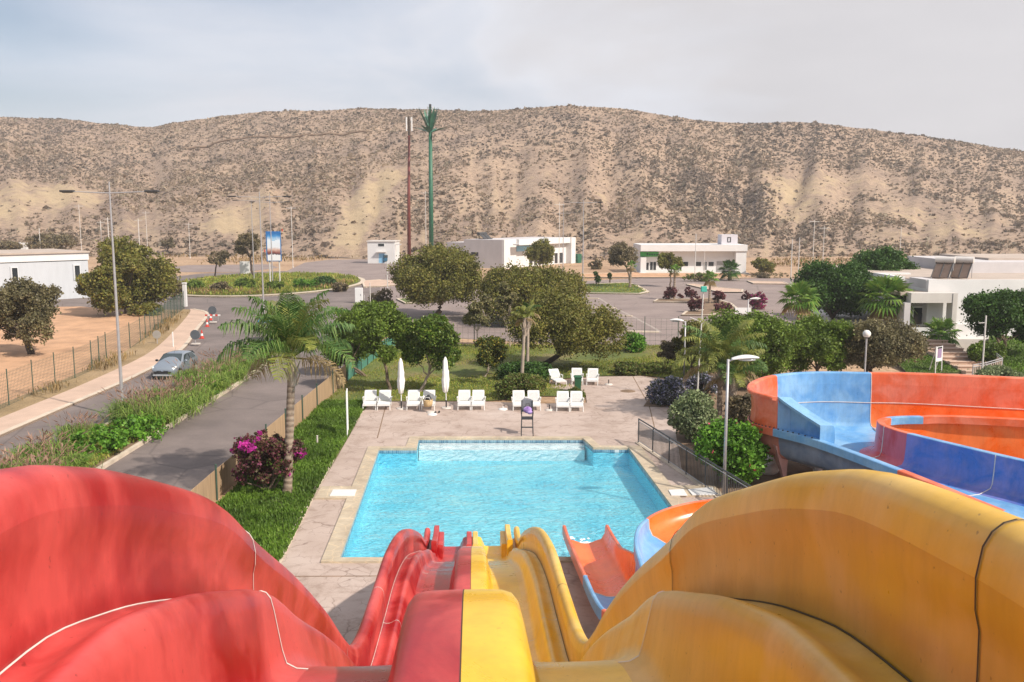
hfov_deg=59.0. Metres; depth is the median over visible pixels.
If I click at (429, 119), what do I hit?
palm mast
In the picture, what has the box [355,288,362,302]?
utility box
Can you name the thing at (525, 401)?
chair
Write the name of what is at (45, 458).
fountain grass
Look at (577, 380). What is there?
litter bin
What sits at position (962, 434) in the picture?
curved slide
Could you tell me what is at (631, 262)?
fan palm
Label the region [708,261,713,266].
window
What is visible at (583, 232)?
street lamp
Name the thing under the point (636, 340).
round shrub
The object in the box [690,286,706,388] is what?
sensor post
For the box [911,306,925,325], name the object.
porch window
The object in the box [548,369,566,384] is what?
sun lounger
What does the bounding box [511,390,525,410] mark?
sun lounger
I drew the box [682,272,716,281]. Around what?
hedge
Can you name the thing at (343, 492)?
skimmer lid
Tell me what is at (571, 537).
splash
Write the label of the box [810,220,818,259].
light pole
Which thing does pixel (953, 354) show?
outdoor stairs
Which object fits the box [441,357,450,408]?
closed parasol
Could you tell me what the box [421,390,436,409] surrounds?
sun lounger
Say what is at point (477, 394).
sun lounger
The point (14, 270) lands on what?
window
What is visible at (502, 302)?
sapling
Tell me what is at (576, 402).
sun lounger
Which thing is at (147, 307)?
dry bush
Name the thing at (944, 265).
solar water heater
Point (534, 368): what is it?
hedge
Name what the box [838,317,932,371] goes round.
brown tree
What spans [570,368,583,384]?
sun lounger
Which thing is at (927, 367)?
lawn
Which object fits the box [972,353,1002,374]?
ramp railing
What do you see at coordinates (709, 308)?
island
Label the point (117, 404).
fountain grass
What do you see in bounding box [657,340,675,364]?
young tree
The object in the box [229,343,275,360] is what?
leafy shrub
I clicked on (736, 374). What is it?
queen palm
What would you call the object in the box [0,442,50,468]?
fountain grass
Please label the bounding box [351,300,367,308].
verge shrub
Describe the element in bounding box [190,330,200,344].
road sign
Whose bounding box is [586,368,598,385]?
sun lounger
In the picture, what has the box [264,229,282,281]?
billboard
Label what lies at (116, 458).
kerb
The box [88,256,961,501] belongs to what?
ground
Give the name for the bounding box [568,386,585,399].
hedge
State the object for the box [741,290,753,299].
purple shrub
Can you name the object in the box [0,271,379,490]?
road
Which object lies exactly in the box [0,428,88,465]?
fountain grass
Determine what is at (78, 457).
fountain grass
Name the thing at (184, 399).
fountain grass
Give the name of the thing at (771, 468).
boulder
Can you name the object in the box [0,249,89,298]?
long white building
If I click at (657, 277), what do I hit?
kerb
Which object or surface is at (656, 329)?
lot marking
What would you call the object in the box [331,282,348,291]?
island shrub
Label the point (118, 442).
leafy shrub
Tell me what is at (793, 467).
planting bed
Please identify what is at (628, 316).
lot marking
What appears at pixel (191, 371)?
fountain grass
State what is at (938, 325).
fan palm
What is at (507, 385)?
hedge
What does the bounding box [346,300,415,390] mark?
lawn tree
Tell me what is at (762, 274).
hedge
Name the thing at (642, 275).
island
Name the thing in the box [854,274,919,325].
fan palm
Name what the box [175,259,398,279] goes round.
lot
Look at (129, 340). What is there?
fence
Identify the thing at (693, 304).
purple shrub
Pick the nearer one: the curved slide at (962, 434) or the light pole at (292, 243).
the curved slide at (962, 434)
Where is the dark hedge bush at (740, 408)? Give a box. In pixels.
[722,393,750,422]
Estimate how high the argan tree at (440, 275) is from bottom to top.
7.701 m
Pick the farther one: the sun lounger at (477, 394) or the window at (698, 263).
the window at (698, 263)
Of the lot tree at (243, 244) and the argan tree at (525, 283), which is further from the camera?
the lot tree at (243, 244)
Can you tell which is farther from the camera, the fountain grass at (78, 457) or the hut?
the hut
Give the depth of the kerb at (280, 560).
31.96 m
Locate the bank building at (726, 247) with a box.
[633,234,748,273]
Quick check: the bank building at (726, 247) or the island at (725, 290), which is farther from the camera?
the bank building at (726, 247)
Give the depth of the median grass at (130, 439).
38.38 m
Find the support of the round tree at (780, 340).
on the planting bed
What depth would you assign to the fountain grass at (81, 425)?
39.54 m
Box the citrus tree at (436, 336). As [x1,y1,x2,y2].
[401,311,461,391]
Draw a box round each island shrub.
[187,280,205,288]
[210,281,233,290]
[233,277,255,286]
[264,280,284,290]
[293,277,320,288]
[313,275,336,285]
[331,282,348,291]
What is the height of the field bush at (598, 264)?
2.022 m
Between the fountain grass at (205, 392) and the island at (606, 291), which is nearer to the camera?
the fountain grass at (205, 392)
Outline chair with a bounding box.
[521,398,533,435]
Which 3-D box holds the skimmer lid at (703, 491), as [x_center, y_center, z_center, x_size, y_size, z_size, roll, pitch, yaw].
[6.867,5.426,32.712,0.955,0.040,0.935,0,8,0]
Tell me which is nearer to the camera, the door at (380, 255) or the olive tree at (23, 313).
the olive tree at (23, 313)
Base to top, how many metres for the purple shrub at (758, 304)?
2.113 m
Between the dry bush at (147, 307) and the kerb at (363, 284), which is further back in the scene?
the kerb at (363, 284)
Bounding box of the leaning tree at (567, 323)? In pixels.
[502,281,634,364]
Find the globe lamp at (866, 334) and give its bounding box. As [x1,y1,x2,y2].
[863,330,870,371]
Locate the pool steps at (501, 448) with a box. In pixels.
[419,443,584,460]
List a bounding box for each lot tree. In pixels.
[161,237,175,251]
[207,249,230,276]
[232,231,264,275]
[522,237,555,265]
[607,241,640,286]
[657,251,683,286]
[750,257,776,272]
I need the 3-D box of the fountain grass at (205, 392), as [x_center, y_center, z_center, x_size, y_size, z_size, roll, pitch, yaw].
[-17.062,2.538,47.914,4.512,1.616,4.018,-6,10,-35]
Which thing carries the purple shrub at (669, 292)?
on the island at (709, 308)
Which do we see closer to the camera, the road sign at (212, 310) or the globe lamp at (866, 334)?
the globe lamp at (866, 334)
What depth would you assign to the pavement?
54.78 m
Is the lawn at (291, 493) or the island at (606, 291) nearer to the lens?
the lawn at (291, 493)
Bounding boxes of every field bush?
[0,240,22,249]
[21,232,78,248]
[588,260,602,269]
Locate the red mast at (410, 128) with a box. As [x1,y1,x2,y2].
[406,116,412,254]
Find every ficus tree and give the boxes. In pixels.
[790,256,872,320]
[849,244,920,270]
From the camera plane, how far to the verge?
57.31 m
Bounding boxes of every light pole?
[291,214,293,267]
[425,191,425,223]
[559,203,559,251]
[694,242,695,274]
[790,239,792,285]
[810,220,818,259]
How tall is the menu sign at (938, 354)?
1.757 m
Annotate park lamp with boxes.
[670,318,685,375]
[722,355,758,494]
[747,297,760,311]
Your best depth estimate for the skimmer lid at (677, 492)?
32.48 m
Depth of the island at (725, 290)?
121.76 m
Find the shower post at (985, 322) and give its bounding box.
[981,316,986,367]
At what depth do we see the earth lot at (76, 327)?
70.21 m
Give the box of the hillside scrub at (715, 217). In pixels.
[0,103,1023,259]
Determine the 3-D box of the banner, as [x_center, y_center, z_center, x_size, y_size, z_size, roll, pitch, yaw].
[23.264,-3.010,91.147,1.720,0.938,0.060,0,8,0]
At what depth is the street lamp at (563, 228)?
151.96 m
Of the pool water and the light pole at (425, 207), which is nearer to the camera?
the pool water
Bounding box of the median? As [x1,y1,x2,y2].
[86,371,251,467]
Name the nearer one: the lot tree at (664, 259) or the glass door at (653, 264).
the lot tree at (664, 259)
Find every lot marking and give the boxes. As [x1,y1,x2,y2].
[587,298,658,332]
[599,298,660,331]
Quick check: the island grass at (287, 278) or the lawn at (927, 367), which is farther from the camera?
the island grass at (287, 278)
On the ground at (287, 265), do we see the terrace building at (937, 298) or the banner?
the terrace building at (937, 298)
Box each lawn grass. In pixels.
[588,283,645,292]
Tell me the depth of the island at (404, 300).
105.70 m
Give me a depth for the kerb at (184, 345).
50.09 m
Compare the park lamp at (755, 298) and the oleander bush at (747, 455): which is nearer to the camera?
the oleander bush at (747, 455)
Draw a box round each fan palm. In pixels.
[625,260,636,286]
[667,264,681,298]
[701,270,718,302]
[717,259,741,280]
[776,279,823,319]
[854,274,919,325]
[921,317,962,347]
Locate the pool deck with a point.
(611, 414)
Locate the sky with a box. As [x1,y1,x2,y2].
[0,0,1023,150]
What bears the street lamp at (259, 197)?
on the road
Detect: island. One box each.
[170,277,360,297]
[363,280,394,287]
[397,298,415,303]
[579,272,757,278]
[586,283,649,294]
[653,298,733,315]
[686,284,743,292]
[750,281,788,284]
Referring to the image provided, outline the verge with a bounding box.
[0,309,189,417]
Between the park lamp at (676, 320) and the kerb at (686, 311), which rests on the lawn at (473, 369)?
the park lamp at (676, 320)
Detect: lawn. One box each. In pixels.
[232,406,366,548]
[328,344,795,400]
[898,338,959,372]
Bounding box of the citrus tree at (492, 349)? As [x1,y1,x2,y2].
[473,334,508,376]
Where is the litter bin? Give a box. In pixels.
[574,375,581,389]
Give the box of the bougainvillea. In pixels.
[230,429,307,489]
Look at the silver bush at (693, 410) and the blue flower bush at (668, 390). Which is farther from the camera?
the blue flower bush at (668, 390)
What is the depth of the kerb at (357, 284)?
113.49 m
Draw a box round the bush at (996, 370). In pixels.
[973,363,1023,376]
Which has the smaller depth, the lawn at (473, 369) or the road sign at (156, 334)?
the lawn at (473, 369)
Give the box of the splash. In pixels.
[562,536,589,542]
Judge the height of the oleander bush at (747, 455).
2.678 m
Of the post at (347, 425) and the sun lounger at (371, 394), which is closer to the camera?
the post at (347, 425)
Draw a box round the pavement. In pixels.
[0,309,208,436]
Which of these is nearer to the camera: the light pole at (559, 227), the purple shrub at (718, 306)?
the purple shrub at (718, 306)
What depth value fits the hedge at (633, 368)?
57.01 m
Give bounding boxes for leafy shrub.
[56,423,129,463]
[101,411,168,441]
[176,377,218,394]
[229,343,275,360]
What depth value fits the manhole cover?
51.56 m
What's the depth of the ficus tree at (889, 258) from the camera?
82.37 m
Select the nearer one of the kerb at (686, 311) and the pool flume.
the pool flume
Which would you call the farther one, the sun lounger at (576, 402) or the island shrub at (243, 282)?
the island shrub at (243, 282)
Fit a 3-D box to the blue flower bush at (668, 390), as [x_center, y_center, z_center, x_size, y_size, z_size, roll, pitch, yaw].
[8.190,2.636,47.995,2.460,1.733,2.108,0,8,0]
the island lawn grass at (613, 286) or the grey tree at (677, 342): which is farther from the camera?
the island lawn grass at (613, 286)
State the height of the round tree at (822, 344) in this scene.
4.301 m
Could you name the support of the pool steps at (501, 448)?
on the pool floor
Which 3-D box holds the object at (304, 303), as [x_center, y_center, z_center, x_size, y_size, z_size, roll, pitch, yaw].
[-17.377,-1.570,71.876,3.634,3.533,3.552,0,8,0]
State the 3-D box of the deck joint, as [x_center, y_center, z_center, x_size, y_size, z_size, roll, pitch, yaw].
[0.400,4.365,40.914,14.361,0.009,31.855,0,8,0]
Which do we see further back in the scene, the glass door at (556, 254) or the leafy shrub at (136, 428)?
the glass door at (556, 254)
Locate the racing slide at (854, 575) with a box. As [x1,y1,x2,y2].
[0,465,1023,681]
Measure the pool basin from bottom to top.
0.840 m
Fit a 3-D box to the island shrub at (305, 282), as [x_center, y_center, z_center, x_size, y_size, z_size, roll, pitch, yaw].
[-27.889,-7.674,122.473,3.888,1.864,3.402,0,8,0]
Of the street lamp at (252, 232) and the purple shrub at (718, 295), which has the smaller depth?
the purple shrub at (718, 295)
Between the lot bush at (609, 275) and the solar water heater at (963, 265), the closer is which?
the solar water heater at (963, 265)
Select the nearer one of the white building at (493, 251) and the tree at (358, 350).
the tree at (358, 350)
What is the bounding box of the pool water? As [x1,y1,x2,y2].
[342,442,665,556]
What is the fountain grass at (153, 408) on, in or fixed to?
on the median
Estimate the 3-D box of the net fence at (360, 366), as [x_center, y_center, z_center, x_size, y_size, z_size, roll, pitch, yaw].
[-9.523,0.711,62.797,0.239,1.350,16.306,1,8,4]
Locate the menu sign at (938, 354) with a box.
[929,346,942,372]
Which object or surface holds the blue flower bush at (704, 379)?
on the planting bed
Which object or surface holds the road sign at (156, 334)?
on the verge
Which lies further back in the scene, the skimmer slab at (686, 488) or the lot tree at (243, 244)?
the lot tree at (243, 244)
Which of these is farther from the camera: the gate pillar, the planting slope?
the gate pillar
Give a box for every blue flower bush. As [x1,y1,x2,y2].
[644,375,688,405]
[684,371,716,394]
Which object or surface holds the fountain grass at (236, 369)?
on the median
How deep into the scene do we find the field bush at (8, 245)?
201.84 m
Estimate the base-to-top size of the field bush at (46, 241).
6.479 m
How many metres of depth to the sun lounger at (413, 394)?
47.67 m
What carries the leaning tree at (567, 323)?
on the lawn at (473, 369)
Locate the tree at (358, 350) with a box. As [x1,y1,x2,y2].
[320,306,370,376]
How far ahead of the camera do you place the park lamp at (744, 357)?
31.66 m
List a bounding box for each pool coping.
[321,436,684,560]
[321,561,572,562]
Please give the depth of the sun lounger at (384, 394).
47.67 m
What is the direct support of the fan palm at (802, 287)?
on the ground at (287, 265)
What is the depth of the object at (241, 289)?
114.98 m
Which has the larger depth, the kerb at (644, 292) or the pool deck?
the kerb at (644, 292)
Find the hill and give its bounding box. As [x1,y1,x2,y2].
[0,106,1023,259]
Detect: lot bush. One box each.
[593,271,601,283]
[607,272,611,282]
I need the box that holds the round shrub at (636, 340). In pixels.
[612,331,646,352]
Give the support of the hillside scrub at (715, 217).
on the hill
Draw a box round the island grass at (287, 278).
[179,271,358,294]
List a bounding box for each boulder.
[761,462,778,474]
[765,455,775,463]
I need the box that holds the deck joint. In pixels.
[295,377,654,576]
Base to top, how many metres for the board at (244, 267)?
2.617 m
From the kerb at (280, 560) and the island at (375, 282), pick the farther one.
the island at (375, 282)
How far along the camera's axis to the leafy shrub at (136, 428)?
40.25 m
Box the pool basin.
[340,438,671,556]
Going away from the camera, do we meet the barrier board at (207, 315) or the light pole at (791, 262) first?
the barrier board at (207, 315)
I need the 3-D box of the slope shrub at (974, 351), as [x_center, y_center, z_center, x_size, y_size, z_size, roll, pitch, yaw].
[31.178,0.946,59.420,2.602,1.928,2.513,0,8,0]
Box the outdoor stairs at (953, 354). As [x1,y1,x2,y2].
[926,339,988,373]
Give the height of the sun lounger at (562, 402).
0.764 m
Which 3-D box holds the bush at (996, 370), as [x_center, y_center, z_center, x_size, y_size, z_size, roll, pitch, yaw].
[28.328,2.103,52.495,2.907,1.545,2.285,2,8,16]
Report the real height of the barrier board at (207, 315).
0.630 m
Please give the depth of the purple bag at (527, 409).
41.31 m
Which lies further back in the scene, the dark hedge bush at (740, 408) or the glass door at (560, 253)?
the glass door at (560, 253)
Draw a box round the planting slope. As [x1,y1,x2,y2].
[988,337,1023,371]
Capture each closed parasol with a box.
[397,358,405,409]
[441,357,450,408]
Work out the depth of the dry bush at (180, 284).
108.48 m
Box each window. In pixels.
[11,267,18,281]
[74,265,80,277]
[683,261,688,266]
[696,261,701,266]
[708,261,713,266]
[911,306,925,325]
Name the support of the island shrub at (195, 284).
on the roundabout island at (223, 295)
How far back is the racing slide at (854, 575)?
3.36 m
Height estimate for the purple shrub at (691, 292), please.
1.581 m
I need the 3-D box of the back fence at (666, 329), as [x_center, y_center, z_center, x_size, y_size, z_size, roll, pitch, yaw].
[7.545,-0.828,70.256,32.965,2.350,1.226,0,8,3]
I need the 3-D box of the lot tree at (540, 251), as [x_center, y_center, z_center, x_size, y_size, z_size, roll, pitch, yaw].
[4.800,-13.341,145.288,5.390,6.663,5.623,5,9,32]
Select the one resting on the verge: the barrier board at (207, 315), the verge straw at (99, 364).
the verge straw at (99, 364)
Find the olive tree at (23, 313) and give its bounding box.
[0,276,63,353]
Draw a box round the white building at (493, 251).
[446,232,581,268]
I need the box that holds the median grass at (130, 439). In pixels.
[68,352,272,467]
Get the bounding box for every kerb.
[0,309,208,435]
[96,354,276,468]
[181,275,364,297]
[279,412,362,562]
[362,279,396,287]
[583,272,755,278]
[586,282,649,294]
[635,442,718,497]
[653,298,737,315]
[687,284,743,292]
[747,281,788,283]
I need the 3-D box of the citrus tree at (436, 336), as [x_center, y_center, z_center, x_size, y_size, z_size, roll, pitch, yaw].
[-4.589,0.648,51.356,3.553,4.804,3.242,0,8,0]
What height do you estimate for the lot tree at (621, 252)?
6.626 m
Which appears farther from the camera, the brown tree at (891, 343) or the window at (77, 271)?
the window at (77, 271)
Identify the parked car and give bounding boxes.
[152,348,197,377]
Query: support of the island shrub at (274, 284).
on the roundabout island at (223, 295)
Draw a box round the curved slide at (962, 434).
[747,371,1023,518]
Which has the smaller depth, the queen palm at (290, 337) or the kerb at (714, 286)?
the queen palm at (290, 337)
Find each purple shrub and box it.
[662,286,676,298]
[684,286,697,296]
[687,296,704,310]
[712,290,725,302]
[713,302,732,310]
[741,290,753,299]
[749,291,767,309]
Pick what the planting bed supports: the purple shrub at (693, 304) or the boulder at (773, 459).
the boulder at (773, 459)
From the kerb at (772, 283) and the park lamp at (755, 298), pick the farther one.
the kerb at (772, 283)
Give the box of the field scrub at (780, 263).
[165,253,850,266]
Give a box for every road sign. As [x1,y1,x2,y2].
[152,330,160,343]
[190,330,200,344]
[208,306,216,322]
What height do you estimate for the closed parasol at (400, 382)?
2.677 m
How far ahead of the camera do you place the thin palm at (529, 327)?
55.28 m
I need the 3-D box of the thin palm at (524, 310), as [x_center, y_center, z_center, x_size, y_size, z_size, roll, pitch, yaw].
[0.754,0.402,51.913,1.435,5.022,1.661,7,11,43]
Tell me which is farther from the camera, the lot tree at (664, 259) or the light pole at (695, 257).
the light pole at (695, 257)
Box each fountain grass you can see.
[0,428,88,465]
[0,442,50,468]
[1,450,90,467]
[19,438,108,467]
[34,409,128,445]
[89,383,175,421]
[98,387,201,426]
[118,374,196,401]
[131,378,215,418]
[160,357,233,386]
[163,374,222,406]
[164,361,251,392]
[191,348,254,371]
[201,352,265,382]
[226,347,278,368]
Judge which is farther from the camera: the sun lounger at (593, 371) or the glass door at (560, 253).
the glass door at (560, 253)
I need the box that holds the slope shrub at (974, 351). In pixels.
[965,340,1008,363]
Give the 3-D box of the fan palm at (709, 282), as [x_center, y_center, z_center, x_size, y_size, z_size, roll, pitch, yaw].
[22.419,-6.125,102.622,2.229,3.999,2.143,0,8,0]
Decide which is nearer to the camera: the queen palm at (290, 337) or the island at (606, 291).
the queen palm at (290, 337)
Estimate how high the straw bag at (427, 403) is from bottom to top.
0.510 m
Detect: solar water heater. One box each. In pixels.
[931,256,955,278]
[950,256,974,278]
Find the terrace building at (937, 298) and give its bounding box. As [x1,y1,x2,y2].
[805,254,1023,350]
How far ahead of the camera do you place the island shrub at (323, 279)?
124.87 m
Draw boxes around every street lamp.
[59,182,159,401]
[227,191,291,322]
[233,200,268,278]
[249,193,289,280]
[551,203,574,257]
[564,200,602,297]
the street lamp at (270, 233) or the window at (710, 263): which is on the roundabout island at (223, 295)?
the street lamp at (270, 233)
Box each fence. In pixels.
[0,291,183,408]
[191,364,346,501]
[347,338,395,380]
[419,316,822,344]
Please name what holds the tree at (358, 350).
on the lawn at (473, 369)
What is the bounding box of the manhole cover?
[620,390,634,392]
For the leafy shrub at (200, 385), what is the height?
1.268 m
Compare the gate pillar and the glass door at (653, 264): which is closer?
the gate pillar
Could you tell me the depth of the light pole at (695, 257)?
145.16 m
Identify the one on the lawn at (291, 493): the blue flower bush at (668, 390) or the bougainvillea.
the bougainvillea
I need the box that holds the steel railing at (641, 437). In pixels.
[638,418,750,495]
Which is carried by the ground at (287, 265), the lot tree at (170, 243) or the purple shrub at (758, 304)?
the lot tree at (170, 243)
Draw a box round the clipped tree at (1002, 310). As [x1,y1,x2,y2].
[957,285,1023,357]
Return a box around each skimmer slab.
[314,486,351,499]
[672,485,721,496]
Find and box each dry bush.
[127,302,163,315]
[168,277,182,299]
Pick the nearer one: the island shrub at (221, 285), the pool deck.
the pool deck
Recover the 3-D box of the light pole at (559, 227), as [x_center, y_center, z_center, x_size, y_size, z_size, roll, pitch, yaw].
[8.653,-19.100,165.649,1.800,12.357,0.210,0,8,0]
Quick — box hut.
[366,240,400,263]
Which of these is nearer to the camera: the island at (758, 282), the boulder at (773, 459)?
the boulder at (773, 459)
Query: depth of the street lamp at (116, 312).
44.22 m
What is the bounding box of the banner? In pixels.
[734,306,751,313]
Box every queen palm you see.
[216,289,356,492]
[671,318,767,417]
[698,336,768,416]
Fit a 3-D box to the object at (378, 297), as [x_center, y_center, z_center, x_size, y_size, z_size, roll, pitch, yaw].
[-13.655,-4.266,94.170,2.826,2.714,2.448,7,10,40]
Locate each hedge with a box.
[492,372,548,400]
[494,360,554,381]
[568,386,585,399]
[612,361,677,375]
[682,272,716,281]
[745,272,788,277]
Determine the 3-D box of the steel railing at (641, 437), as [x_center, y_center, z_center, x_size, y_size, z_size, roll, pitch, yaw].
[6.718,4.636,34.839,0.117,1.130,10.388,-2,8,-13]
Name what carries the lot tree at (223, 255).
on the road
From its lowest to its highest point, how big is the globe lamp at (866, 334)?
4.263 m
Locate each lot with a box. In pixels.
[0,306,172,403]
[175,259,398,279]
[379,278,798,344]
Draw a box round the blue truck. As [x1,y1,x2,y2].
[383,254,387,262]
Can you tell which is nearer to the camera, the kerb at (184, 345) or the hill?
the kerb at (184, 345)
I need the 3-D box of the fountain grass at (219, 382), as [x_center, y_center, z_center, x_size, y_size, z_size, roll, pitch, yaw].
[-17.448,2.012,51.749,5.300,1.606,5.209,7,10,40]
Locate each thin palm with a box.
[511,304,536,372]
[514,299,540,361]
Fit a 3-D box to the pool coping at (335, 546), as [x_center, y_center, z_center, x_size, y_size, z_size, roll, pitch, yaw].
[0.040,5.331,33.504,12.520,0.001,14.950,0,8,0]
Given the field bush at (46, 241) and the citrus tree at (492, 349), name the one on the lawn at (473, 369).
the citrus tree at (492, 349)
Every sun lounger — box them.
[362,390,377,409]
[377,390,391,409]
[406,390,420,409]
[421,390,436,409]
[457,390,470,409]
[471,390,485,409]
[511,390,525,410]
[526,390,540,410]
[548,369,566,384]
[555,391,569,411]
[569,391,583,411]
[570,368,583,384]
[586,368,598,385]
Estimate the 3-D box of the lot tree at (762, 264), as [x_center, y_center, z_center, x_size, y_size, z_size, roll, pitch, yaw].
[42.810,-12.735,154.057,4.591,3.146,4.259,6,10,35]
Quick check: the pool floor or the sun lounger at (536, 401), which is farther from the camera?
the sun lounger at (536, 401)
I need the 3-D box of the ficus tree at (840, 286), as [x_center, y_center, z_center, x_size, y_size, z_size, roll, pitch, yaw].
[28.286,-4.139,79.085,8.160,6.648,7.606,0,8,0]
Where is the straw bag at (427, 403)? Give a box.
[423,395,432,406]
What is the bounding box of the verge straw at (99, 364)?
[17,310,187,400]
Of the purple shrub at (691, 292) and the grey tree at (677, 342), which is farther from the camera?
the purple shrub at (691, 292)
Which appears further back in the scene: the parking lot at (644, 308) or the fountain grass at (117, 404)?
the parking lot at (644, 308)
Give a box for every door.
[378,253,384,262]
[554,252,557,263]
[559,252,562,262]
[649,261,656,269]
[703,261,706,269]
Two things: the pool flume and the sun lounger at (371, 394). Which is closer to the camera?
the pool flume
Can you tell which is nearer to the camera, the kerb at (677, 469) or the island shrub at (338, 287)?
the kerb at (677, 469)
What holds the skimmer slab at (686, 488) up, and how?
on the pool deck
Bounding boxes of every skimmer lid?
[330,489,356,495]
[668,489,686,495]
[688,487,716,494]
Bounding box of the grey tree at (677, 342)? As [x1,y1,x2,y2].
[671,319,707,367]
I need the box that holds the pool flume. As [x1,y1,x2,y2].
[562,499,711,619]
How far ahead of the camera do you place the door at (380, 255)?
190.54 m
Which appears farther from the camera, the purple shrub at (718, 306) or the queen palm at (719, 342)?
the purple shrub at (718, 306)
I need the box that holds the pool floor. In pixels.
[350,458,657,556]
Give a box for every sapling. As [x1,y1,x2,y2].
[461,293,494,339]
[495,281,517,346]
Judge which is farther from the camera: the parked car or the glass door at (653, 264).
the glass door at (653, 264)
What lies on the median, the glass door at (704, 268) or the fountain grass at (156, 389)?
the fountain grass at (156, 389)
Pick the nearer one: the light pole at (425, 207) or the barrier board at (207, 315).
the barrier board at (207, 315)
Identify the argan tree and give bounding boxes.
[386,241,485,314]
[476,260,590,324]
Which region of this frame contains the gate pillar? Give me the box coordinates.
[182,282,187,306]
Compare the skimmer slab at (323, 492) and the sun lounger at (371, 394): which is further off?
the sun lounger at (371, 394)
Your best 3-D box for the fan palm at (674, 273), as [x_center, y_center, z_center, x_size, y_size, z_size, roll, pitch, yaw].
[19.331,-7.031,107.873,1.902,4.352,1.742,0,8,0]
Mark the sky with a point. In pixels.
(947, 69)
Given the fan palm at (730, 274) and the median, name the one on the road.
the median
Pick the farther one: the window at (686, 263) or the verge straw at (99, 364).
the window at (686, 263)
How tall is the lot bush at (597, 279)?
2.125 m
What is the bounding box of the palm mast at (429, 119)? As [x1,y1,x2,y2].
[417,104,443,245]
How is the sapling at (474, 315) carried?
on the lawn at (473, 369)
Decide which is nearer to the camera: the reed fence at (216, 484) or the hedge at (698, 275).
the reed fence at (216, 484)
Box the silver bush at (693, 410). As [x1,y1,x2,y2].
[667,389,718,441]
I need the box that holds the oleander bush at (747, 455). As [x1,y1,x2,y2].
[691,416,772,485]
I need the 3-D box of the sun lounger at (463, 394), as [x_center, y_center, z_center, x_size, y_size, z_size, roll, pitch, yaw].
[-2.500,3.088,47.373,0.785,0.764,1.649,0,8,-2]
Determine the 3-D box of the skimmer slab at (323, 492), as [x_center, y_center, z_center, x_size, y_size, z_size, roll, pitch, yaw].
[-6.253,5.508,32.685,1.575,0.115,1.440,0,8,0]
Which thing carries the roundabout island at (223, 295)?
on the road
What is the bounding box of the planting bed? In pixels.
[644,377,825,493]
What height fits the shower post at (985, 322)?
4.023 m
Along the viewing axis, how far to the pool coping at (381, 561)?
26.11 m
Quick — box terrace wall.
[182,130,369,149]
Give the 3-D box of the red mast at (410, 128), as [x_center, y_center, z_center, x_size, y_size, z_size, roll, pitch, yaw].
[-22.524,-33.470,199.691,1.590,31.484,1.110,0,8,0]
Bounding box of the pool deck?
[281,374,971,670]
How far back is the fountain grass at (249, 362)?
58.41 m
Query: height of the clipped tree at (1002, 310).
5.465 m
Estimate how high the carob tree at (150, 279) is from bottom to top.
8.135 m
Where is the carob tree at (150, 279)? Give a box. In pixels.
[74,235,181,314]
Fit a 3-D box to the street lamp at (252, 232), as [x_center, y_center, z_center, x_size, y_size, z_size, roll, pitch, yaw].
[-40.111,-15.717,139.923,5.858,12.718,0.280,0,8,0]
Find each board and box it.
[205,314,219,319]
[239,261,249,273]
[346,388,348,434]
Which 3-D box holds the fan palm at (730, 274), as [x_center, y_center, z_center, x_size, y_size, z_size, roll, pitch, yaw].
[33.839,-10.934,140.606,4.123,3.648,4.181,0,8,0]
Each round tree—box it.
[695,303,809,379]
[784,312,854,372]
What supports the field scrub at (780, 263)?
on the ground at (287, 265)
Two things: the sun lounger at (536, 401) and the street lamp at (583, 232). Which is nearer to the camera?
the sun lounger at (536, 401)
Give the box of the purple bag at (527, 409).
[523,403,532,413]

